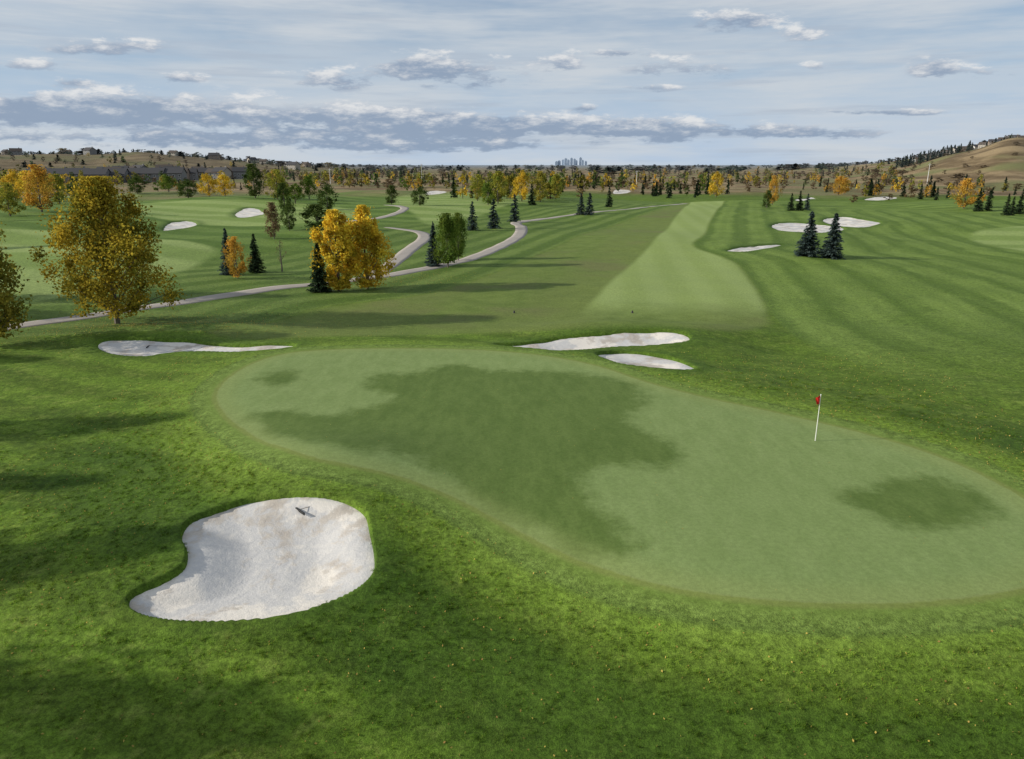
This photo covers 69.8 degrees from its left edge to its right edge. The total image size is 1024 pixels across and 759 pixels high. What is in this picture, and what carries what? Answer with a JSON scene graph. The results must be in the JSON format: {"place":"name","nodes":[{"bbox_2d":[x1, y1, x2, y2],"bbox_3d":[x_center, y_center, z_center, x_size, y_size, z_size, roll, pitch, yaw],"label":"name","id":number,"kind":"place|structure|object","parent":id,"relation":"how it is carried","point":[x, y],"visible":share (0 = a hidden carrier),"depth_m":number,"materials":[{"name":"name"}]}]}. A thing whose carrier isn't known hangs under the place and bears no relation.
{"place":"outdoors","nodes":[
{"label":"outdoors","id":0,"kind":"place"},
{"bbox_2d":[7,203,686,329],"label":"cart path","id":1,"kind":"structure","parent":0,"point":[422,239],"depth_m":95.47,"materials":[{"name":"concrete"}]},
{"bbox_2d":[0,137,1023,758],"bbox_3d":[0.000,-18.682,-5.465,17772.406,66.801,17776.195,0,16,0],"label":"ground","id":2,"kind":"structure","parent":0,"point":[928,287],"depth_m":30.18,"materials":[{"name":"green plant"}]},
{"bbox_2d":[0,169,22,198],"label":"golden poplar tree","id":3,"kind":"object","parent":2,"relation":"on","point":[10,177],"visible":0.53,"depth_m":269.08,"materials":[{"name":"yellow plant"}]},
{"bbox_2d":[0,182,26,215],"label":"aspen tree","id":4,"kind":"object","parent":2,"relation":"on","point":[5,193],"visible":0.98,"depth_m":181.15,"materials":[{"name":"green plant"}]},
{"bbox_2d":[0,240,32,338],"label":"poplar tree","id":5,"kind":"object","parent":2,"relation":"on","point":[6,298],"visible":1,"depth_m":51.76,"materials":[{"name":"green plant"}]},
{"bbox_2d":[13,170,45,197],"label":"golden poplar tree","id":6,"kind":"object","parent":2,"relation":"on","point":[19,186],"visible":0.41,"depth_m":250.78,"materials":[{"name":"yellow plant"}]},
{"bbox_2d":[12,164,58,211],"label":"autumn tree","id":7,"kind":"object","parent":2,"relation":"on","point":[38,180],"visible":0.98,"depth_m":191.99,"materials":[{"name":"orange plant"}]},
{"bbox_2d":[44,174,68,203],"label":"aspen tree","id":8,"kind":"object","parent":2,"relation":"on","point":[60,183],"visible":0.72,"depth_m":256.32,"materials":[{"name":"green plant"}]},
{"bbox_2d":[65,183,75,207],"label":"broadleaf tree","id":9,"kind":"object","parent":2,"relation":"on","point":[68,187],"visible":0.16,"depth_m":199.34,"materials":[{"name":"green plant"}]},
{"bbox_2d":[83,148,96,154],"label":"walls","id":10,"kind":"structure","parent":2,"relation":"on","point":[92,151],"depth_m":949.13,"materials":[{"name":"grey"}]},
{"bbox_2d":[83,170,109,181],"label":"walls","id":11,"kind":"structure","parent":2,"relation":"on","point":[108,172],"depth_m":530.99,"materials":[{"name":"grey"}]},
{"bbox_2d":[83,168,110,174],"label":"roof","id":12,"kind":"structure","parent":11,"relation":"on","point":[94,171],"depth_m":532.28,"materials":[{"name":"stone"}]},
{"bbox_2d":[27,175,191,323],"bbox_3d":[-31.591,-9.896,57.844,10.851,11.965,10.715,0,16,0],"label":"poplar tree","id":13,"kind":"object","parent":2,"relation":"on","point":[94,198],"visible":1,"depth_m":56.44,"materials":[{"name":"yellow plant"}]},
{"bbox_2d":[109,170,128,182],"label":"walls","id":14,"kind":"structure","parent":2,"relation":"on","point":[125,175],"depth_m":540.68,"materials":[{"name":"grey"}]},
{"bbox_2d":[108,168,129,174],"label":"roof","id":15,"kind":"structure","parent":14,"relation":"on","point":[121,171],"depth_m":540.49,"materials":[{"name":"stone"}]},
{"bbox_2d":[126,174,147,193],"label":"broadleaf tree","id":16,"kind":"object","parent":2,"relation":"on","point":[136,179],"visible":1,"depth_m":309.64,"materials":[{"name":"green plant"}]},
{"bbox_2d":[140,174,160,181],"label":"walls","id":17,"kind":"structure","parent":2,"relation":"on","point":[156,176],"depth_m":547.48,"materials":[{"name":"grey"}]},
{"bbox_2d":[139,168,164,173],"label":"roof","id":18,"kind":"structure","parent":17,"relation":"on","point":[149,170],"depth_m":548.37,"materials":[{"name":"stone"}]},
{"bbox_2d":[159,175,177,191],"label":"green poplar tree","id":19,"kind":"object","parent":2,"relation":"on","point":[167,180],"visible":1,"depth_m":317.05,"materials":[{"name":"green plant"}]},
{"bbox_2d":[166,169,186,181],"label":"walls","id":20,"kind":"structure","parent":2,"relation":"on","point":[183,175],"depth_m":551.30,"materials":[{"name":"grey"}]},
{"bbox_2d":[161,167,186,173],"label":"roof","id":21,"kind":"structure","parent":20,"relation":"on","point":[173,170],"depth_m":551.57,"materials":[{"name":"stone"}]},
{"bbox_2d":[163,221,196,230],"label":"sand bunker","id":22,"kind":"object","parent":2,"relation":"on","point":[177,225],"visible":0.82,"depth_m":161.75},
{"bbox_2d":[176,179,199,197],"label":"broadleaf tree","id":23,"kind":"object","parent":2,"relation":"on","point":[186,184],"visible":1,"depth_m":280.81,"materials":[{"name":"green plant"}]},
{"bbox_2d":[189,172,198,180],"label":"walls","id":24,"kind":"structure","parent":2,"relation":"on","point":[195,177],"depth_m":607.35,"materials":[{"name":"grey"}]},
{"bbox_2d":[98,341,292,355],"bbox_3d":[-22.274,-2.178,51.178,15.351,0.687,5.306,0,16,0],"label":"sand bunker","id":25,"kind":"object","parent":2,"relation":"on","point":[132,348],"visible":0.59,"depth_m":51.87},
{"bbox_2d":[196,173,220,196],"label":"golden poplar tree","id":26,"kind":"object","parent":2,"relation":"on","point":[211,183],"visible":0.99,"depth_m":304.37,"materials":[{"name":"yellow plant"}]},
{"bbox_2d":[216,174,236,195],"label":"golden poplar tree","id":27,"kind":"object","parent":2,"relation":"on","point":[225,183],"visible":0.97,"depth_m":315.78,"materials":[{"name":"yellow plant"}]},
{"bbox_2d":[217,228,238,275],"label":"blue spruce tree","id":28,"kind":"object","parent":2,"relation":"on","point":[225,270],"visible":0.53,"depth_m":86.86,"materials":[{"name":"green plant"}]},
{"bbox_2d":[224,168,231,179],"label":"walls","id":29,"kind":"structure","parent":2,"relation":"on","point":[227,171],"depth_m":635.76,"materials":[{"name":"beige"}]},
{"bbox_2d":[211,167,231,171],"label":"roof","id":30,"kind":"structure","parent":29,"relation":"on","point":[218,169],"depth_m":633.32,"materials":[{"name":"stone"}]},
{"bbox_2d":[222,236,251,278],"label":"autumn tree","id":31,"kind":"object","parent":2,"relation":"on","point":[232,242],"visible":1,"depth_m":83.41,"materials":[{"name":"orange plant"}]},
{"bbox_2d":[233,172,244,178],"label":"walls","id":32,"kind":"structure","parent":2,"relation":"on","point":[239,175],"depth_m":646.57,"materials":[{"name":"grey"}]},
{"bbox_2d":[232,167,246,171],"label":"roof","id":33,"kind":"structure","parent":32,"relation":"on","point":[237,169],"depth_m":646.94,"materials":[{"name":"stone"}]},
{"bbox_2d":[235,208,263,217],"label":"sand bunker","id":34,"kind":"object","parent":2,"relation":"on","point":[248,212],"visible":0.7,"depth_m":208.06},
{"bbox_2d":[129,497,374,621],"bbox_3d":[-7.696,5.602,23.373,7.074,0.952,6.918,0,16,0],"label":"sand bunker","id":35,"kind":"object","parent":2,"relation":"on","point":[269,558],"visible":0.9,"depth_m":23.36},
{"bbox_2d":[242,164,265,197],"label":"broadleaf tree","id":36,"kind":"object","parent":2,"relation":"on","point":[250,174],"visible":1,"depth_m":265.81,"materials":[{"name":"green plant"}]},
{"bbox_2d":[246,234,266,273],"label":"spruce tree","id":37,"kind":"object","parent":2,"relation":"on","point":[255,266],"visible":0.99,"depth_m":89.47,"materials":[{"name":"green plant"}]},
{"bbox_2d":[262,202,282,238],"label":"bare shrub","id":38,"kind":"object","parent":2,"relation":"on","point":[273,215],"visible":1,"depth_m":126.52,"materials":[{"name":"brown plant"}]},
{"bbox_2d":[263,169,289,198],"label":"aspen tree","id":39,"kind":"object","parent":2,"relation":"on","point":[277,175],"visible":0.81,"depth_m":260.48,"materials":[{"name":"green plant"}]},
{"bbox_2d":[275,240,285,271],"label":"sapling tree","id":40,"kind":"object","parent":2,"relation":"on","point":[280,256],"visible":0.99,"depth_m":90.59,"materials":[{"name":"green plant"}]},
{"bbox_2d":[271,182,291,208],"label":"broadleaf tree","id":41,"kind":"object","parent":2,"relation":"on","point":[280,189],"visible":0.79,"depth_m":212.31,"materials":[{"name":"green plant"}]},
{"bbox_2d":[280,199,296,230],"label":"broadleaf tree","id":42,"kind":"object","parent":2,"relation":"on","point":[286,208],"visible":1,"depth_m":139.53,"materials":[{"name":"green plant"}]},
{"bbox_2d":[287,162,300,169],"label":"walls","id":43,"kind":"structure","parent":2,"relation":"on","point":[297,164],"depth_m":916.28,"materials":[{"name":"beige"}]},
{"bbox_2d":[283,183,305,203],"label":"green poplar tree","id":44,"kind":"object","parent":2,"relation":"on","point":[298,189],"visible":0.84,"depth_m":244.78,"materials":[{"name":"green plant"}]},
{"bbox_2d":[299,174,316,198],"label":"green poplar tree","id":45,"kind":"object","parent":2,"relation":"on","point":[307,181],"visible":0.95,"depth_m":266.95,"materials":[{"name":"green plant"}]},
{"bbox_2d":[298,204,329,229],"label":"broadleaf tree","id":46,"kind":"object","parent":2,"relation":"on","point":[313,211],"visible":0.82,"depth_m":139.01,"materials":[{"name":"green plant"}]},
{"bbox_2d":[306,243,331,292],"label":"spruce tree","id":47,"kind":"object","parent":2,"relation":"on","point":[320,284],"visible":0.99,"depth_m":74.23,"materials":[{"name":"green plant"}]},
{"bbox_2d":[313,183,338,208],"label":"broadleaf tree","id":48,"kind":"object","parent":2,"relation":"on","point":[324,191],"visible":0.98,"depth_m":211.00,"materials":[{"name":"green plant"}]},
{"bbox_2d":[306,209,363,290],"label":"golden poplar tree","id":49,"kind":"object","parent":2,"relation":"on","point":[338,231],"visible":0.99,"depth_m":73.97,"materials":[{"name":"yellow plant"}]},
{"bbox_2d":[333,204,396,288],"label":"golden poplar tree","id":50,"kind":"object","parent":2,"relation":"on","point":[365,231],"visible":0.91,"depth_m":75.82,"materials":[{"name":"yellow plant"}]},
{"bbox_2d":[385,185,399,203],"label":"broadleaf tree","id":51,"kind":"object","parent":2,"relation":"on","point":[390,190],"visible":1,"depth_m":237.95,"materials":[{"name":"green plant"}]},
{"bbox_2d":[409,185,428,205],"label":"broadleaf tree","id":52,"kind":"object","parent":2,"relation":"on","point":[419,192],"visible":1,"depth_m":224.20,"materials":[{"name":"green plant"}]},
{"bbox_2d":[425,221,442,266],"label":"blue spruce tree","id":53,"kind":"object","parent":2,"relation":"on","point":[433,262],"visible":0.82,"depth_m":94.52,"materials":[{"name":"green plant"}]},
{"bbox_2d":[427,191,445,194],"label":"sand bunker","id":54,"kind":"object","parent":2,"relation":"on","point":[434,192],"visible":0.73,"depth_m":346.10},
{"bbox_2d":[430,213,460,267],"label":"green poplar tree","id":55,"kind":"object","parent":2,"relation":"on","point":[446,224],"visible":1,"depth_m":92.49,"materials":[{"name":"green plant"}]},
{"bbox_2d":[448,212,469,259],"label":"green poplar tree","id":56,"kind":"object","parent":2,"relation":"on","point":[460,221],"visible":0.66,"depth_m":99.54,"materials":[{"name":"green plant"}]},
{"bbox_2d":[466,201,479,230],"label":"blue spruce tree","id":57,"kind":"object","parent":2,"relation":"on","point":[473,224],"visible":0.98,"depth_m":146.77,"materials":[{"name":"green plant"}]},
{"bbox_2d":[467,174,485,200],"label":"aspen tree","id":58,"kind":"object","parent":2,"relation":"on","point":[479,184],"visible":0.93,"depth_m":265.31,"materials":[{"name":"green plant"}]},
{"bbox_2d":[481,183,496,204],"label":"green poplar tree","id":59,"kind":"object","parent":2,"relation":"on","point":[488,190],"visible":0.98,"depth_m":226.23,"materials":[{"name":"green plant"}]},
{"bbox_2d":[486,198,501,228],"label":"blue spruce tree","id":60,"kind":"object","parent":2,"relation":"on","point":[493,220],"visible":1,"depth_m":151.15,"materials":[{"name":"green plant"}]},
{"bbox_2d":[486,171,508,203],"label":"aspen tree","id":61,"kind":"object","parent":2,"relation":"on","point":[497,176],"visible":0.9,"depth_m":231.78,"materials":[{"name":"green plant"}]},
{"bbox_2d":[0,134,1023,209],"bbox_3d":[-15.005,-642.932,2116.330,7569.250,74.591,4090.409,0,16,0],"label":"distant woodland","id":62,"kind":"object","parent":2,"relation":"on","point":[596,178],"visible":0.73,"depth_m":554.87,"materials":[{"name":"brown plant"}]},
{"bbox_2d":[0,267,1023,758],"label":"fallen leaves","id":63,"kind":"object","parent":2,"relation":"on","point":[408,511],"visible":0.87,"depth_m":29.62,"materials":[{"name":"yellow plant"}]},
{"bbox_2d":[504,176,520,198],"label":"poplar tree","id":64,"kind":"object","parent":2,"relation":"on","point":[510,179],"visible":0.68,"depth_m":278.99,"materials":[{"name":"green plant"}]},
{"bbox_2d":[507,194,519,221],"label":"blue spruce tree","id":65,"kind":"object","parent":2,"relation":"on","point":[514,217],"visible":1,"depth_m":169.96,"materials":[{"name":"green plant"}]},
{"bbox_2d":[511,170,531,201],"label":"golden poplar tree","id":66,"kind":"object","parent":2,"relation":"on","point":[524,192],"visible":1,"depth_m":264.29,"materials":[{"name":"yellow plant"}]},
{"bbox_2d":[527,184,535,204],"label":"spruce tree","id":67,"kind":"object","parent":2,"relation":"on","point":[532,201],"visible":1,"depth_m":231.85,"materials":[{"name":"green plant"}]},
{"bbox_2d":[529,171,548,201],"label":"poplar tree","id":68,"kind":"object","parent":2,"relation":"on","point":[540,178],"visible":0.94,"depth_m":258.15,"materials":[{"name":"green plant"}]},
{"bbox_2d":[546,174,562,198],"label":"aspen tree","id":69,"kind":"object","parent":2,"relation":"on","point":[555,179],"visible":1,"depth_m":273.90,"materials":[{"name":"green plant"}]},
{"bbox_2d":[555,157,586,164],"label":"city skyline","id":70,"kind":"structure","parent":2,"relation":"on","point":[571,161],"depth_m":5961.31},
{"bbox_2d":[574,193,585,214],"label":"blue spruce tree","id":71,"kind":"object","parent":2,"relation":"on","point":[581,210],"visible":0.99,"depth_m":191.28,"materials":[{"name":"green plant"}]},
{"bbox_2d":[584,193,594,215],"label":"blue spruce tree","id":72,"kind":"object","parent":2,"relation":"on","point":[588,211],"visible":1,"depth_m":190.49,"materials":[{"name":"green plant"}]},
{"bbox_2d":[514,332,688,349],"bbox_3d":[5.926,-2.508,52.330,14.882,0.629,4.866,-5,17,-17],"label":"sand bunker","id":73,"kind":"object","parent":2,"relation":"on","point":[628,339],"visible":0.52,"depth_m":53.56},
{"bbox_2d":[604,186,613,206],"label":"spruce tree","id":74,"kind":"object","parent":2,"relation":"on","point":[609,201],"visible":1,"depth_m":235.10,"materials":[{"name":"green plant"}]},
{"bbox_2d":[215,348,1023,605],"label":"putting green","id":75,"kind":"object","parent":2,"relation":"on","point":[584,462],"visible":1,"depth_m":28.90,"materials":[{"name":"green plant"}]},
{"bbox_2d":[815,394,821,440],"bbox_3d":[13.308,1.740,32.070,0.272,2.280,0.120,-5,17,-15],"label":"golf flag","id":76,"kind":"object","parent":75,"relation":"on","point":[818,399],"visible":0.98,"depth_m":31.86,"materials":[{"name":"metal"}]},
{"bbox_2d":[613,190,629,193],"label":"sand bunker","id":77,"kind":"object","parent":2,"relation":"on","point":[620,191],"visible":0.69,"depth_m":359.06},
{"bbox_2d":[598,354,692,369],"bbox_3d":[8.482,-1.098,46.729,5.248,0.569,7.621,-8,18,-25],"label":"sand bunker","id":78,"kind":"object","parent":2,"relation":"on","point":[640,360],"visible":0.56,"depth_m":47.62},
{"bbox_2d":[707,171,726,195],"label":"golden poplar tree","id":79,"kind":"object","parent":2,"relation":"on","point":[714,188],"visible":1,"depth_m":294.34,"materials":[{"name":"yellow plant"}]},
{"bbox_2d":[729,245,779,251],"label":"sand bunker","id":80,"kind":"object","parent":2,"relation":"on","point":[751,248],"visible":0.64,"depth_m":111.81},
{"bbox_2d":[762,190,773,207],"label":"broadleaf tree","id":81,"kind":"object","parent":2,"relation":"on","point":[768,194],"visible":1,"depth_m":224.43,"materials":[{"name":"green plant"}]},
{"bbox_2d":[764,175,781,204],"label":"autumn tree","id":82,"kind":"object","parent":2,"relation":"on","point":[775,182],"visible":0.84,"depth_m":233.60,"materials":[{"name":"orange plant"}]},
{"bbox_2d":[786,193,794,210],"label":"spruce tree","id":83,"kind":"object","parent":2,"relation":"on","point":[790,206],"visible":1,"depth_m":214.88,"materials":[{"name":"green plant"}]},
{"bbox_2d":[793,191,804,210],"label":"spruce tree","id":84,"kind":"object","parent":2,"relation":"on","point":[799,205],"visible":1,"depth_m":214.96,"materials":[{"name":"green plant"}]},
{"bbox_2d":[803,193,810,209],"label":"blue spruce tree","id":85,"kind":"object","parent":2,"relation":"on","point":[807,206],"visible":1,"depth_m":218.86,"materials":[{"name":"green plant"}]},
{"bbox_2d":[793,211,821,257],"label":"blue spruce tree","id":86,"kind":"object","parent":2,"relation":"on","point":[807,246],"visible":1,"depth_m":101.46,"materials":[{"name":"green plant"}]},
{"bbox_2d":[772,223,842,232],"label":"sand bunker","id":87,"kind":"object","parent":2,"relation":"on","point":[796,227],"visible":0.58,"depth_m":155.07},
{"bbox_2d":[817,213,844,259],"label":"blue spruce tree","id":88,"kind":"object","parent":2,"relation":"on","point":[830,248],"visible":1,"depth_m":100.06,"materials":[{"name":"green plant"}]},
{"bbox_2d":[828,176,848,194],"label":"autumn tree","id":89,"kind":"object","parent":2,"relation":"on","point":[839,190],"visible":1,"depth_m":317.91,"materials":[{"name":"orange plant"}]},
{"bbox_2d":[840,177,852,192],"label":"autumn tree","id":90,"kind":"object","parent":2,"relation":"on","point":[848,188],"visible":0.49,"depth_m":332.60,"materials":[{"name":"orange plant"}]},
{"bbox_2d":[823,217,879,227],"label":"sand bunker","id":91,"kind":"object","parent":2,"relation":"on","point":[848,222],"visible":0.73,"depth_m":166.81},
{"bbox_2d":[868,181,873,195],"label":"spruce tree","id":92,"kind":"object","parent":2,"relation":"on","point":[870,192],"visible":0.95,"depth_m":307.57,"materials":[{"name":"green plant"}]},
{"bbox_2d":[865,197,895,199],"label":"sand bunker","id":93,"kind":"object","parent":2,"relation":"on","point":[878,198],"visible":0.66,"depth_m":293.08},
{"bbox_2d":[917,184,923,198],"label":"spruce tree","id":94,"kind":"object","parent":2,"relation":"on","point":[920,195],"visible":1,"depth_m":281.41,"materials":[{"name":"green plant"}]},
{"bbox_2d":[948,178,982,208],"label":"autumn tree","id":95,"kind":"object","parent":2,"relation":"on","point":[965,192],"visible":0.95,"depth_m":214.91,"materials":[{"name":"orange plant"}]},
{"bbox_2d":[972,188,983,210],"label":"spruce tree","id":96,"kind":"object","parent":2,"relation":"on","point":[979,205],"visible":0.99,"depth_m":207.17,"materials":[{"name":"green plant"}]},
{"bbox_2d":[983,189,992,210],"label":"spruce tree","id":97,"kind":"object","parent":2,"relation":"on","point":[987,206],"visible":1,"depth_m":208.85,"materials":[{"name":"green plant"}]},
{"bbox_2d":[1000,194,1011,215],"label":"spruce tree","id":98,"kind":"object","parent":2,"relation":"on","point":[1006,209],"visible":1,"depth_m":189.70,"materials":[{"name":"green plant"}]},
{"bbox_2d":[1009,197,1016,215],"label":"spruce tree","id":99,"kind":"object","parent":2,"relation":"on","point":[1013,210],"visible":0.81,"depth_m":192.64,"materials":[{"name":"green plant"}]},
{"bbox_2d":[1016,189,1023,213],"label":"spruce tree","id":100,"kind":"object","parent":2,"relation":"on","point":[1020,207],"visible":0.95,"depth_m":198.01,"materials":[{"name":"green plant"}]},
{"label":"walls","id":101,"kind":"object","parent":2,"relation":"on","visible":0},
{"bbox_2d":[46,168,63,174],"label":"roof","id":102,"kind":"structure","parent":101,"relation":"on","point":[57,170],"depth_m":543.70,"materials":[{"name":"stone"}]},
{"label":"walls","id":103,"kind":"object","parent":2,"relation":"on","visible":0},
{"bbox_2d":[61,168,83,173],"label":"roof","id":104,"kind":"structure","parent":103,"relation":"on","point":[68,170],"depth_m":531.69,"materials":[{"name":"stone"}]},
{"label":"walls","id":105,"kind":"object","parent":2,"relation":"on","visible":0},
{"bbox_2d":[127,168,140,173],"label":"roof","id":106,"kind":"structure","parent":105,"relation":"on","point":[136,170],"depth_m":548.75,"materials":[{"name":"stone"}]},
{"bbox_2d":[0,0,1023,164],"label":"sky","id":107,"kind":"structure","parent":0,"point":[364,82],"materials":[{"name":"blue"}]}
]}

